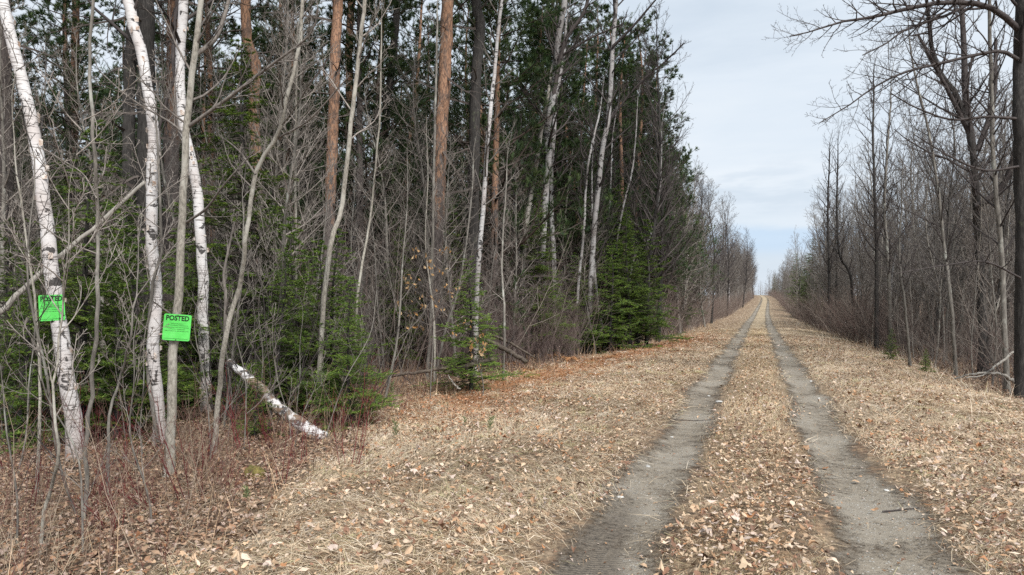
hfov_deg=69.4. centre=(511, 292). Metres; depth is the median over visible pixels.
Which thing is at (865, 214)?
slim tree
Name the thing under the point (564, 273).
sapling
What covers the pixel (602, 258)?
fir tree
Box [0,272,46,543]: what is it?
sapling
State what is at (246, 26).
pine tree
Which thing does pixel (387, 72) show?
pine tree
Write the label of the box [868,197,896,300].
slim tree
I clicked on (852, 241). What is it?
slim tree
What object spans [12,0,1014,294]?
sky
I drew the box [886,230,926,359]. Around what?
sapling
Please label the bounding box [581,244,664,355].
fir tree
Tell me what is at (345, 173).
sapling
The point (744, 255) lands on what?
bare tree
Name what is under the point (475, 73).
pine tree
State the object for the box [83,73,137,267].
pine tree
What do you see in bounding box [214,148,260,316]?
sapling
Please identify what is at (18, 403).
fir tree
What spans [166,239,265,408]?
fir tree
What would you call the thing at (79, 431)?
red twig shrub
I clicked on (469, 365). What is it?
fallen log
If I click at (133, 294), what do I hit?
fir tree
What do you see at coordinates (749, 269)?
bare tree
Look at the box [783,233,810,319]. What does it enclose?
slim tree
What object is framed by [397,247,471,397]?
beech sapling
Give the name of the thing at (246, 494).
pine seedling
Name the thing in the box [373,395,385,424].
red twig shrub
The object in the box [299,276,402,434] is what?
fir tree
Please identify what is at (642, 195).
pine tree
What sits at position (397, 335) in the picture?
sapling
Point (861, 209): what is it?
bare tree
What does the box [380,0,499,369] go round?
pine tree
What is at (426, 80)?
pine tree
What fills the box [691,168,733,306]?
bare tree
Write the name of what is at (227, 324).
sapling
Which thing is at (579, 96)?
pine tree
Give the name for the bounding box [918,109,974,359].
slim tree
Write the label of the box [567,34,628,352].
aspen tree
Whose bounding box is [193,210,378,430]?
bare shrub
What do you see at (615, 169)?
bare tree
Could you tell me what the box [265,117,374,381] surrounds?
sapling
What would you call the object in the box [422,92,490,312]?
bare tree
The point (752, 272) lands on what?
bare tree
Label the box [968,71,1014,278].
slim tree
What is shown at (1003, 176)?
bare tree
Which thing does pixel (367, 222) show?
slim tree
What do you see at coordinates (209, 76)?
pine tree
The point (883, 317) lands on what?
bare shrub
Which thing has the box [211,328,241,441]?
sapling
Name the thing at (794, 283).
fir tree
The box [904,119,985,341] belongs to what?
slim tree
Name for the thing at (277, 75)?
pine tree
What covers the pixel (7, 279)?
fir tree
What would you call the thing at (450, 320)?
bare shrub
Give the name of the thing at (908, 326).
bare shrub
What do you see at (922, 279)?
slim tree
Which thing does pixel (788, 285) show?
bare tree
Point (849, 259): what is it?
slim tree
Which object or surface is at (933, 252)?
slim tree
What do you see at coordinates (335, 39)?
pine tree
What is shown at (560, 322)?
fir tree
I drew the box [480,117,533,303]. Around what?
bare tree
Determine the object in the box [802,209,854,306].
bare tree
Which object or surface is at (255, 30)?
pine tree
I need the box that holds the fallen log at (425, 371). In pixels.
[384,363,448,388]
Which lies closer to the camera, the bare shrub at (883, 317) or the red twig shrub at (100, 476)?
the red twig shrub at (100, 476)
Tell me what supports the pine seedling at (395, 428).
on the ground at (648, 435)
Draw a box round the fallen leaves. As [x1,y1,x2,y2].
[0,335,1023,574]
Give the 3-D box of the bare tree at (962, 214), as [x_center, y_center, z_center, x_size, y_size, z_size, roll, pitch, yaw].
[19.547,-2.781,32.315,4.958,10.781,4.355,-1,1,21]
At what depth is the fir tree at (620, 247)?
29.99 m
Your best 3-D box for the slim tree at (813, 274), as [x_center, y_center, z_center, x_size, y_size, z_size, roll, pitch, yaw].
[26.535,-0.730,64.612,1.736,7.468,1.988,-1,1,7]
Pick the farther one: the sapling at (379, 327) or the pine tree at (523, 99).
the pine tree at (523, 99)
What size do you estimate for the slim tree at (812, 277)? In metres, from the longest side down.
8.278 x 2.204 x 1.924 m
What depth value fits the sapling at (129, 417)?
5.97 m
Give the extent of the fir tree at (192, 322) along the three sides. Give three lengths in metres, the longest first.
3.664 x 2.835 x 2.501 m
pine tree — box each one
[0,0,106,383]
[11,0,46,163]
[11,0,79,340]
[12,72,53,300]
[13,0,137,325]
[15,0,158,324]
[15,101,89,277]
[16,0,136,344]
[23,102,91,239]
[36,94,65,174]
[40,0,200,366]
[56,0,162,259]
[67,0,241,375]
[79,76,122,253]
[80,71,117,164]
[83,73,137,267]
[103,0,246,247]
[108,12,203,243]
[119,0,266,291]
[126,0,235,366]
[137,0,309,313]
[155,60,234,291]
[163,25,232,242]
[191,0,355,331]
[193,65,276,253]
[195,17,316,300]
[198,0,343,225]
[205,0,309,361]
[223,0,370,327]
[254,0,364,370]
[258,25,324,264]
[262,0,460,358]
[305,0,448,357]
[307,24,367,244]
[311,0,384,354]
[337,0,467,357]
[339,4,420,235]
[343,0,467,331]
[366,16,466,258]
[367,54,423,271]
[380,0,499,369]
[384,0,592,360]
[389,57,464,340]
[393,0,555,336]
[413,0,526,307]
[419,0,451,378]
[419,0,561,362]
[430,3,526,308]
[456,69,511,305]
[463,0,633,337]
[479,0,589,345]
[481,13,586,253]
[498,0,640,299]
[498,80,542,238]
[510,0,649,304]
[520,76,628,322]
[525,5,668,347]
[553,33,635,287]
[566,1,673,320]
[570,20,692,343]
[586,10,643,229]
[600,9,702,332]
[603,48,692,317]
[605,80,685,306]
[616,45,698,278]
[624,50,721,324]
[629,66,707,320]
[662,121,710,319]
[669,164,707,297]
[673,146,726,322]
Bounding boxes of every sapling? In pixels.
[0,11,81,494]
[0,54,156,554]
[0,109,78,520]
[0,133,66,345]
[0,265,35,429]
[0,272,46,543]
[0,285,17,441]
[0,327,26,468]
[1,306,119,551]
[7,170,87,352]
[11,239,67,472]
[12,0,135,524]
[14,143,50,274]
[48,339,89,469]
[52,331,88,412]
[53,146,112,329]
[89,136,193,495]
[96,318,140,444]
[99,160,122,302]
[104,322,137,426]
[105,303,161,524]
[115,256,165,457]
[115,296,145,420]
[119,50,195,447]
[124,265,192,410]
[156,261,244,464]
[157,113,224,391]
[158,177,220,345]
[166,15,286,361]
[169,108,239,315]
[204,262,282,448]
[205,133,282,427]
[207,0,349,454]
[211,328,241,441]
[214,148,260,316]
[223,243,309,425]
[223,308,269,417]
[244,205,312,355]
[258,304,300,439]
[259,138,323,306]
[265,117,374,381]
[269,10,315,363]
[280,145,319,358]
[283,289,311,413]
[286,352,325,451]
[300,314,346,415]
[306,0,400,416]
[310,174,343,303]
[316,282,390,431]
[318,212,363,353]
[324,303,363,413]
[347,162,416,370]
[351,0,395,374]
[351,305,374,403]
[356,237,388,354]
[368,118,449,407]
[386,147,431,350]
[392,148,483,349]
[395,193,456,353]
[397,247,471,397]
[398,88,470,380]
[435,125,489,380]
[459,195,509,375]
[467,333,488,395]
[476,126,521,380]
[484,171,528,307]
[513,185,564,351]
[544,214,570,307]
[547,233,581,346]
[558,120,580,289]
[575,267,595,353]
[838,185,874,313]
[854,213,883,313]
[856,255,884,320]
[860,205,895,344]
[879,220,916,322]
[881,237,909,314]
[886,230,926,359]
[898,248,934,333]
[924,174,988,367]
[938,213,976,311]
[950,209,989,372]
[953,242,995,341]
[956,156,1013,319]
[958,168,1013,385]
[968,228,998,360]
[977,166,1014,336]
[983,213,1014,344]
[992,164,1014,304]
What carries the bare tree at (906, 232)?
on the ground at (648, 435)
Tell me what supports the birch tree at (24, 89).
on the ground at (648, 435)
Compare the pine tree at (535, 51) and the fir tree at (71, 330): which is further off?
the pine tree at (535, 51)
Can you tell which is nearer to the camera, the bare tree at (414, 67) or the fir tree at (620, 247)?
the bare tree at (414, 67)
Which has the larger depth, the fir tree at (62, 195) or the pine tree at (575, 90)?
the pine tree at (575, 90)
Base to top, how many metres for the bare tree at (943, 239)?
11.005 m
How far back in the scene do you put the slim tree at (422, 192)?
29.70 m
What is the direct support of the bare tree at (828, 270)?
on the ground at (648, 435)
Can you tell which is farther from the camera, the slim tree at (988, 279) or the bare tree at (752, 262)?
the bare tree at (752, 262)
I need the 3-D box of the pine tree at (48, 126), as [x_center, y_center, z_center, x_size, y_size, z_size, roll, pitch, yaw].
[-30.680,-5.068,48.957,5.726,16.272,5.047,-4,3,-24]
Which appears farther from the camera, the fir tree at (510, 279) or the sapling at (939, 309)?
the fir tree at (510, 279)
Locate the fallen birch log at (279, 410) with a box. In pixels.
[225,359,327,438]
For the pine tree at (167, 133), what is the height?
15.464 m
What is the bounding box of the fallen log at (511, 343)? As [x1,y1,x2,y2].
[492,334,534,357]
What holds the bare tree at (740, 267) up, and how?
on the ground at (648, 435)
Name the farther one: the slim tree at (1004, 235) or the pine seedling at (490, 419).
the slim tree at (1004, 235)
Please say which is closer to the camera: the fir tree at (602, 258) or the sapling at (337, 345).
the sapling at (337, 345)
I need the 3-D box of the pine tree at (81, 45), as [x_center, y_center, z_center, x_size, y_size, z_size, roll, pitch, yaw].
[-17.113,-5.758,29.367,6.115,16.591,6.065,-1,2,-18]
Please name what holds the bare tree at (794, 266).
on the ground at (648, 435)
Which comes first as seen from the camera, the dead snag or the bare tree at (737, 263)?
the dead snag
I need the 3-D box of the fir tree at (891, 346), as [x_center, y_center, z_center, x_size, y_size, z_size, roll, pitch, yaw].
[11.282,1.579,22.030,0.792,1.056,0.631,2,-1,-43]
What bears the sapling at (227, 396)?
on the ground at (648, 435)
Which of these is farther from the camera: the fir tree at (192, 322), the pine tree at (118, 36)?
the pine tree at (118, 36)
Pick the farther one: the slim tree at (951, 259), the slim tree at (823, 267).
the slim tree at (823, 267)
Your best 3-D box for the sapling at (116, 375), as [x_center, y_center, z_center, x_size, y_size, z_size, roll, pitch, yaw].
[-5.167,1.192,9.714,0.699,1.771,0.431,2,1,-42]
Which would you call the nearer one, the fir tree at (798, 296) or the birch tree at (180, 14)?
the birch tree at (180, 14)
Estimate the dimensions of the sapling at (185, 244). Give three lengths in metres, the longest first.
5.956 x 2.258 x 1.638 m
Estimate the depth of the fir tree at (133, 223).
15.91 m
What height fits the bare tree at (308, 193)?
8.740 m
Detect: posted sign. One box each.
[38,294,64,320]
[162,314,191,340]
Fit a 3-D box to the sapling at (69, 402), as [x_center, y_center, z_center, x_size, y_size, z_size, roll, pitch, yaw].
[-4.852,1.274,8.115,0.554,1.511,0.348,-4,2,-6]
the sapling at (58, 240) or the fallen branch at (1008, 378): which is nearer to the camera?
the sapling at (58, 240)
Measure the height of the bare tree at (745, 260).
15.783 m
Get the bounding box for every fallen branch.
[954,365,1013,386]
[966,351,1013,382]
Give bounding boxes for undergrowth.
[0,161,1013,574]
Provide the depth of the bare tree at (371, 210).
13.20 m
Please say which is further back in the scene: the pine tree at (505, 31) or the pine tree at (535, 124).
the pine tree at (505, 31)
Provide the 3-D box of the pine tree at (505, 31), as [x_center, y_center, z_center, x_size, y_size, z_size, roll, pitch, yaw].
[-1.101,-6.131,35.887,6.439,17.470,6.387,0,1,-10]
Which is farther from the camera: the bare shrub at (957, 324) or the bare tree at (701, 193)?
the bare tree at (701, 193)
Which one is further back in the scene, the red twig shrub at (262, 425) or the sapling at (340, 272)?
the sapling at (340, 272)
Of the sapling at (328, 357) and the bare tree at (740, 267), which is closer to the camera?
the sapling at (328, 357)
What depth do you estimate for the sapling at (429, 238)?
24.62 m
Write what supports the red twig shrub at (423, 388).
on the ground at (648, 435)
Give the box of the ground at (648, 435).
[0,295,1023,574]
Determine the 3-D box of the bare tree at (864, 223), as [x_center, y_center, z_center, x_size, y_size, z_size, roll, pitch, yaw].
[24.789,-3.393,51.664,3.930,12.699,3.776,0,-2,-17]
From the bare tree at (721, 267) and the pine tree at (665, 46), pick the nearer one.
the pine tree at (665, 46)
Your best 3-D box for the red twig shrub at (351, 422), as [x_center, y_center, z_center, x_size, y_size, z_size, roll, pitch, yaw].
[-1.635,1.300,8.054,0.728,1.237,0.715,1,-3,26]
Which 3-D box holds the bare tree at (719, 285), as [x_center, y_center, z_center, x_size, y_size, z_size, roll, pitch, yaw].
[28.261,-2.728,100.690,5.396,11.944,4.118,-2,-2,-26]
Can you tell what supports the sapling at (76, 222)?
on the ground at (648, 435)
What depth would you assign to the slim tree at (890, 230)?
39.43 m
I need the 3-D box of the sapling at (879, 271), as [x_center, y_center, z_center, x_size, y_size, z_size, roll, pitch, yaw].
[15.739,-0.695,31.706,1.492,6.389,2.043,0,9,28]
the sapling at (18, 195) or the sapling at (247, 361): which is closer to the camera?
the sapling at (247, 361)
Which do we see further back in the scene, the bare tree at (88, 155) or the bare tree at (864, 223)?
the bare tree at (864, 223)
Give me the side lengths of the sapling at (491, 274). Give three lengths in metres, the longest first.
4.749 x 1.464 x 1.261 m
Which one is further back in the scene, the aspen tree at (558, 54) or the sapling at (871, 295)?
the sapling at (871, 295)
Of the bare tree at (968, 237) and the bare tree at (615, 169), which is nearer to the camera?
the bare tree at (968, 237)
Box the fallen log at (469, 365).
[443,354,503,374]
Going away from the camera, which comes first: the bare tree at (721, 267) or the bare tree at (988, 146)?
the bare tree at (988, 146)
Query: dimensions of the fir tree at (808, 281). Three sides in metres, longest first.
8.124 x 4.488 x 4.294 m
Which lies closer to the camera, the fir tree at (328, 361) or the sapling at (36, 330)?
the sapling at (36, 330)
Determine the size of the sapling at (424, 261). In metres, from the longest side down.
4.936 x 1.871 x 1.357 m
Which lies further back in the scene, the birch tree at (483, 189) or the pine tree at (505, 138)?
the pine tree at (505, 138)
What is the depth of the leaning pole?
9.17 m
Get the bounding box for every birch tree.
[0,0,87,461]
[54,0,165,445]
[121,0,257,412]
[465,0,521,376]
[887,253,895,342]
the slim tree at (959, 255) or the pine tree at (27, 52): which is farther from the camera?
the slim tree at (959, 255)
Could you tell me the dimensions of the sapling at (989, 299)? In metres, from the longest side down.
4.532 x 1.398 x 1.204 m
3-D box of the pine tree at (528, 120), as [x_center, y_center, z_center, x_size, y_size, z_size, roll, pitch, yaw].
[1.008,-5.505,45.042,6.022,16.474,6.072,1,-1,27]
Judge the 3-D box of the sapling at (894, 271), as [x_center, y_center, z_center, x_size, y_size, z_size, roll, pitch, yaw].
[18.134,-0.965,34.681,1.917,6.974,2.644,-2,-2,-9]
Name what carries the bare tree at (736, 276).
on the ground at (648, 435)
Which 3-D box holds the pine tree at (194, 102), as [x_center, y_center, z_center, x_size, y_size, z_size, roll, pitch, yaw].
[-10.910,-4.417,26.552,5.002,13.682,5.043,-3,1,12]
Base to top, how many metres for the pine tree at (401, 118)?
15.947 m
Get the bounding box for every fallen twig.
[675,417,711,420]
[882,505,921,511]
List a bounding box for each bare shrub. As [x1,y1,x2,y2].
[116,238,285,424]
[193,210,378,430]
[203,311,276,413]
[257,294,337,405]
[272,222,458,421]
[336,295,389,387]
[349,323,389,407]
[419,287,489,355]
[853,289,899,347]
[861,289,902,348]
[884,288,934,353]
[892,298,930,354]
[895,305,934,360]
[936,289,974,351]
[950,319,976,361]
[956,308,1001,383]
[965,302,1013,378]
[990,308,1013,362]
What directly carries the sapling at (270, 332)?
on the ground at (648, 435)
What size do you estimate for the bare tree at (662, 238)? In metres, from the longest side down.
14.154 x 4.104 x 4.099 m
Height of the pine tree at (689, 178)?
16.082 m
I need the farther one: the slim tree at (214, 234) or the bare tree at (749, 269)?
the bare tree at (749, 269)
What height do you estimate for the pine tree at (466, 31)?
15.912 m
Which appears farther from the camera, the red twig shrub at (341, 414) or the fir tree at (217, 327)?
the fir tree at (217, 327)
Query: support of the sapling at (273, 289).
on the ground at (648, 435)
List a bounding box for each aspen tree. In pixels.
[492,0,626,360]
[524,0,584,342]
[538,0,691,354]
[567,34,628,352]
[602,49,669,347]
[622,81,691,323]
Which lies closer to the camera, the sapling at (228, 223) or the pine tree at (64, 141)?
the sapling at (228, 223)
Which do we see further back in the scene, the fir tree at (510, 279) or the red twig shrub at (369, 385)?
the fir tree at (510, 279)
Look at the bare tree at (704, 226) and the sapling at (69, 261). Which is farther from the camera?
the bare tree at (704, 226)
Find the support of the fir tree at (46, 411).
on the ground at (648, 435)
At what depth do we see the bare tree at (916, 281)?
34.38 m
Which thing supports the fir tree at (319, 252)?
on the ground at (648, 435)
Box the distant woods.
[353,144,1010,321]
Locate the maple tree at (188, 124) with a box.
[87,0,330,476]
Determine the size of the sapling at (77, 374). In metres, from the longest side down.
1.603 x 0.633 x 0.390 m
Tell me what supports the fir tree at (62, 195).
on the ground at (648, 435)
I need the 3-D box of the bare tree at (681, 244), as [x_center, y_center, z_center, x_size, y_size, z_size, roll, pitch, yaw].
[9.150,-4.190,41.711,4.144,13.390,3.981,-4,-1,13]
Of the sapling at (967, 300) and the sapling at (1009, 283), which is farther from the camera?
the sapling at (1009, 283)
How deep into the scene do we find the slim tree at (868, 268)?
39.12 m
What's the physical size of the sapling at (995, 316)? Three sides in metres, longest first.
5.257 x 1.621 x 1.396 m
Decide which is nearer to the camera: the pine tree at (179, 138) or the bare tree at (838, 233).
the pine tree at (179, 138)
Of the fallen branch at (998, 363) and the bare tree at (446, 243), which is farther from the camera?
the bare tree at (446, 243)
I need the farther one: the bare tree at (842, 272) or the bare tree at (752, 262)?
the bare tree at (752, 262)
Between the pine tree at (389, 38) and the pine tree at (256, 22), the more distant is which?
the pine tree at (389, 38)
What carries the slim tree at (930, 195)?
on the ground at (648, 435)
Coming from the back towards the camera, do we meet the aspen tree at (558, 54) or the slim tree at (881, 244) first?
the slim tree at (881, 244)
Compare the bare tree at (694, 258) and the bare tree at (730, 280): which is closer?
the bare tree at (694, 258)
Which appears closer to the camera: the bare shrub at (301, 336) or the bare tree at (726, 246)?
the bare shrub at (301, 336)
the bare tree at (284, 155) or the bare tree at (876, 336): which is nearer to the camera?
the bare tree at (284, 155)
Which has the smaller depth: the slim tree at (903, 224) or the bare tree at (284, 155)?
the bare tree at (284, 155)
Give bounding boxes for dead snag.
[511,61,553,359]
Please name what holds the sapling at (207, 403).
on the ground at (648, 435)
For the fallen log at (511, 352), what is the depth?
16.71 m
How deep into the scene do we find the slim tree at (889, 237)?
38.24 m
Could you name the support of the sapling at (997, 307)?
on the ground at (648, 435)
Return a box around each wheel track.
[536,295,761,574]
[765,300,982,574]
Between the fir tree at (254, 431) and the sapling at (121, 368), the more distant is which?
the fir tree at (254, 431)
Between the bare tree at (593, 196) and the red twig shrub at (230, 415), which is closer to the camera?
the red twig shrub at (230, 415)
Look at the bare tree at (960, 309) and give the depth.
27.21 m
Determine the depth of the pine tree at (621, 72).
33.96 m
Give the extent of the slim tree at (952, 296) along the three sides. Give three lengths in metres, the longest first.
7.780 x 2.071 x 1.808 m
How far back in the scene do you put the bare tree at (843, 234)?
53.29 m
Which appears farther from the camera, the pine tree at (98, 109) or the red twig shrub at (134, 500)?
the pine tree at (98, 109)
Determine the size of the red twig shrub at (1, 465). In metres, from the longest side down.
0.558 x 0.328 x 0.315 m
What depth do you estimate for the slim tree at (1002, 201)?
28.39 m
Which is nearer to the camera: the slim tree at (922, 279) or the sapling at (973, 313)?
the sapling at (973, 313)
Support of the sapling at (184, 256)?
on the ground at (648, 435)
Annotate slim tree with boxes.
[14,94,72,299]
[104,0,219,372]
[193,165,235,354]
[231,102,291,358]
[328,149,378,365]
[346,130,392,342]
[403,115,447,346]
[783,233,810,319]
[791,207,830,291]
[805,194,856,327]
[806,175,855,326]
[806,242,823,318]
[806,243,822,315]
[808,221,833,299]
[816,196,842,308]
[816,220,833,300]
[821,208,842,293]
[829,196,873,304]
[835,192,867,305]
[839,225,858,307]
[841,138,907,304]
[841,209,870,307]
[843,211,873,308]
[855,196,886,319]
[856,160,904,343]
[856,181,881,292]
[861,173,912,319]
[862,70,988,355]
[866,148,922,347]
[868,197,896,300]
[879,176,908,295]
[880,158,921,309]
[882,135,934,322]
[889,105,981,345]
[889,113,994,347]
[891,133,945,359]
[896,160,958,321]
[902,129,960,361]
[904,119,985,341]
[915,169,957,344]
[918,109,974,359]
[919,77,1014,374]
[919,157,939,342]
[920,138,964,341]
[926,196,959,344]
[937,155,987,315]
[940,131,990,351]
[951,109,1014,317]
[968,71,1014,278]
[968,96,1014,351]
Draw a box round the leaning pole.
[0,180,145,314]
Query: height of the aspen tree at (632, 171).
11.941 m
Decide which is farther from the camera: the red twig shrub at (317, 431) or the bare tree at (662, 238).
the bare tree at (662, 238)
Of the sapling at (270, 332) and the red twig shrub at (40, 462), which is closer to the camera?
the red twig shrub at (40, 462)
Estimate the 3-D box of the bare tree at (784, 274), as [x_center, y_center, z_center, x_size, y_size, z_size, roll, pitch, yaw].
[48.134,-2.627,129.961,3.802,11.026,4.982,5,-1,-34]
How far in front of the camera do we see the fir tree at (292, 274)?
13.53 m
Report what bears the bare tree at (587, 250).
on the ground at (648, 435)
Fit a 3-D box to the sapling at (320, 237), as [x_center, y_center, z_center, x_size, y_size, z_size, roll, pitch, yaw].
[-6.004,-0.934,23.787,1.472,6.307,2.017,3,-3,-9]
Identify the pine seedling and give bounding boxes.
[242,485,250,504]
[391,419,399,438]
[487,415,494,428]
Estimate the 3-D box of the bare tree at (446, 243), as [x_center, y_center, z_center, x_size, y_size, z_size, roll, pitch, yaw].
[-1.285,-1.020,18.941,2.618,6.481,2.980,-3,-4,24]
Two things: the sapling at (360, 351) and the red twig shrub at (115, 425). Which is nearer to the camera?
the red twig shrub at (115, 425)
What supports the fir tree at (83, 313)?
on the ground at (648, 435)
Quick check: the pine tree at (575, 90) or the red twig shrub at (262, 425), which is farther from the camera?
the pine tree at (575, 90)
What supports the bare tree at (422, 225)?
on the ground at (648, 435)
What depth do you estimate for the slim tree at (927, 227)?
38.50 m
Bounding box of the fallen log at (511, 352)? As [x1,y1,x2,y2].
[481,330,527,363]
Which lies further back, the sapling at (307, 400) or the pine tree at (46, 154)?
the pine tree at (46, 154)
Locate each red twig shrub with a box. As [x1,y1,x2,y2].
[0,448,10,476]
[8,404,68,511]
[57,372,102,463]
[70,444,133,530]
[84,442,118,497]
[92,386,138,455]
[106,454,158,514]
[111,397,140,475]
[121,383,212,500]
[192,408,227,467]
[207,365,251,453]
[217,443,244,495]
[249,392,284,447]
[254,403,307,486]
[281,395,314,469]
[300,404,325,442]
[318,358,384,466]
[333,390,359,429]
[354,352,388,415]
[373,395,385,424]
[402,384,413,411]
[412,373,425,398]
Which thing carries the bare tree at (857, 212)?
on the ground at (648, 435)
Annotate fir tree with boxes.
[0,118,202,453]
[0,212,108,400]
[0,218,58,415]
[0,241,107,448]
[9,337,84,449]
[23,157,105,346]
[33,198,217,423]
[35,252,192,445]
[73,172,163,356]
[95,228,242,410]
[139,37,327,396]
[159,266,247,405]
[160,239,237,367]
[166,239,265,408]
[185,208,208,314]
[208,253,334,419]
[232,214,351,409]
[233,171,326,361]
[234,361,289,441]
[259,238,402,415]
[274,228,394,416]
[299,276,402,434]
[362,227,426,368]
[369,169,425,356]
[411,256,524,390]
[416,199,502,356]
[500,190,581,360]
[501,236,528,316]
[543,283,582,354]
[560,252,607,352]
[562,234,637,350]
[562,269,605,355]
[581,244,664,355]
[586,184,659,348]
[600,208,675,347]
[607,215,656,340]
[607,219,693,347]
[665,253,698,327]
[784,259,803,301]
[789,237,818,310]
[791,282,804,313]
[796,255,811,305]
[879,330,904,359]
[917,348,934,372]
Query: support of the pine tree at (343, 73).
on the ground at (648, 435)
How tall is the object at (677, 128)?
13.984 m
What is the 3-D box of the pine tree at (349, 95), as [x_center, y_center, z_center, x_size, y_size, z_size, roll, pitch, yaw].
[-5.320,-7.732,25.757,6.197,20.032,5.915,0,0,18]
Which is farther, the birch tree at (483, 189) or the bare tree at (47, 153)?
the bare tree at (47, 153)
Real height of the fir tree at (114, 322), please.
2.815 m
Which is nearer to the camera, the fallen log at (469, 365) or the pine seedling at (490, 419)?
the pine seedling at (490, 419)
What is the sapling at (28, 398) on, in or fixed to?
on the ground at (648, 435)
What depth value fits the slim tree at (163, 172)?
16.95 m
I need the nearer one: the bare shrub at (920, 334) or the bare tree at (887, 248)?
the bare shrub at (920, 334)
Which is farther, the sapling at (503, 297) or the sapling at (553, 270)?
the sapling at (553, 270)
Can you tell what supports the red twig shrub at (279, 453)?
on the ground at (648, 435)
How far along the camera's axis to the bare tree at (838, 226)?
56.44 m
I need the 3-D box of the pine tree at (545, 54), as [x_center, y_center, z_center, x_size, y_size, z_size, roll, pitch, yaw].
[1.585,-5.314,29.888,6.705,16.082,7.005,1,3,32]
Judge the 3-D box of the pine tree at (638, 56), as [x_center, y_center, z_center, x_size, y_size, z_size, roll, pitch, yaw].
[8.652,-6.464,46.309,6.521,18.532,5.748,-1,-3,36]
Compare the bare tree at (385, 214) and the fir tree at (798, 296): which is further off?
the fir tree at (798, 296)
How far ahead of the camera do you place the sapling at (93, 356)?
6.36 m
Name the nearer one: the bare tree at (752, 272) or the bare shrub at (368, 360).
the bare shrub at (368, 360)
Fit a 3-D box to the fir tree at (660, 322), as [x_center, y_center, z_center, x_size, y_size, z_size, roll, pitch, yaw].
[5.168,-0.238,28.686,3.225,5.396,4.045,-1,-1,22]
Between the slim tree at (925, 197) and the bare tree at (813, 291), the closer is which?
the slim tree at (925, 197)
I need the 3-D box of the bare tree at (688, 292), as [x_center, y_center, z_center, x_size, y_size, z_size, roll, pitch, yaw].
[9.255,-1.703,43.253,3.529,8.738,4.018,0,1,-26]
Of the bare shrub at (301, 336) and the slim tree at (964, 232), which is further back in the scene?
the slim tree at (964, 232)
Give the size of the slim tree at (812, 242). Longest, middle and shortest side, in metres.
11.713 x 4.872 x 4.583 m
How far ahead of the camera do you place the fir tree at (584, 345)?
27.04 m
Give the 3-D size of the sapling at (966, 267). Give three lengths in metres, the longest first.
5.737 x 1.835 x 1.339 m
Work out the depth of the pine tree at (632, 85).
41.09 m
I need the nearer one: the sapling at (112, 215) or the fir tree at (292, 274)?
the fir tree at (292, 274)
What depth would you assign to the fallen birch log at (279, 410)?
10.23 m
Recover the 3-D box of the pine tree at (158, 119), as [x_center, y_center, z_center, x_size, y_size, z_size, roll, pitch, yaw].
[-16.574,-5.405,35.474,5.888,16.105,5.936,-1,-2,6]
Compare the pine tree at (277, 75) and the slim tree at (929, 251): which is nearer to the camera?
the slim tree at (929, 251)
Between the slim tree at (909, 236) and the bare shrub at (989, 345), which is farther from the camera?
the slim tree at (909, 236)
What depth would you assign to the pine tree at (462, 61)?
28.19 m
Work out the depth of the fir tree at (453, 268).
21.28 m
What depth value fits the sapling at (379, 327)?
10.35 m
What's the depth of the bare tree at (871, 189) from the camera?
44.83 m
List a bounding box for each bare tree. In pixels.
[0,0,82,368]
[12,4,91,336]
[13,89,66,309]
[13,101,66,240]
[15,11,165,390]
[93,135,135,292]
[161,19,282,343]
[194,0,335,383]
[213,0,383,396]
[232,0,342,268]
[264,60,324,288]
[279,107,340,278]
[297,93,356,263]
[335,74,456,369]
[342,21,467,363]
[406,164,461,276]
[409,127,502,365]
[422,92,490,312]
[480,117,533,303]
[482,156,547,360]
[487,104,550,348]
[509,161,573,308]
[554,81,632,350]
[563,205,613,330]
[582,78,643,342]
[618,0,707,347]
[625,37,702,342]
[646,123,707,334]
[663,222,712,333]
[667,165,719,330]
[673,177,709,327]
[686,156,711,325]
[686,177,716,326]
[687,175,735,326]
[688,180,716,318]
[689,160,707,273]
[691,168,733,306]
[692,204,722,323]
[697,181,731,323]
[708,194,741,298]
[711,229,739,315]
[713,223,731,299]
[715,192,739,310]
[716,197,744,315]
[720,243,743,296]
[727,243,744,301]
[728,222,744,292]
[729,242,749,300]
[730,231,753,297]
[731,225,743,296]
[737,227,759,307]
[737,240,753,297]
[738,239,755,291]
[740,239,751,273]
[746,260,753,294]
[748,242,756,297]
[749,240,757,298]
[749,242,755,294]
[765,0,1023,401]
[777,248,792,299]
[778,271,787,296]
[782,260,795,310]
[785,227,804,298]
[792,239,823,316]
[797,198,824,309]
[798,184,845,325]
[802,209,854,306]
[808,119,844,330]
[813,188,858,307]
[818,202,840,298]
[819,172,868,306]
[820,219,872,310]
[821,95,858,326]
[824,188,868,305]
[841,131,899,322]
[842,175,872,288]
[843,168,871,309]
[846,30,899,348]
[847,91,957,366]
[849,161,882,314]
[855,31,920,352]
[857,103,950,341]
[860,183,929,339]
[863,0,990,376]
[881,151,933,341]
[886,0,1013,374]
[896,73,1014,357]
[907,105,1014,346]
[909,162,1010,354]
[922,114,1014,325]
[929,0,1014,393]
[950,96,1014,363]
[984,83,1014,276]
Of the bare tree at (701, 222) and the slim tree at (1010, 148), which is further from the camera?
the bare tree at (701, 222)
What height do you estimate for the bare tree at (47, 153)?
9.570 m
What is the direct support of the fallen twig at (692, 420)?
on the ground at (648, 435)
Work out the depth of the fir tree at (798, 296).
88.02 m
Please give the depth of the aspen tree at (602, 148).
26.84 m

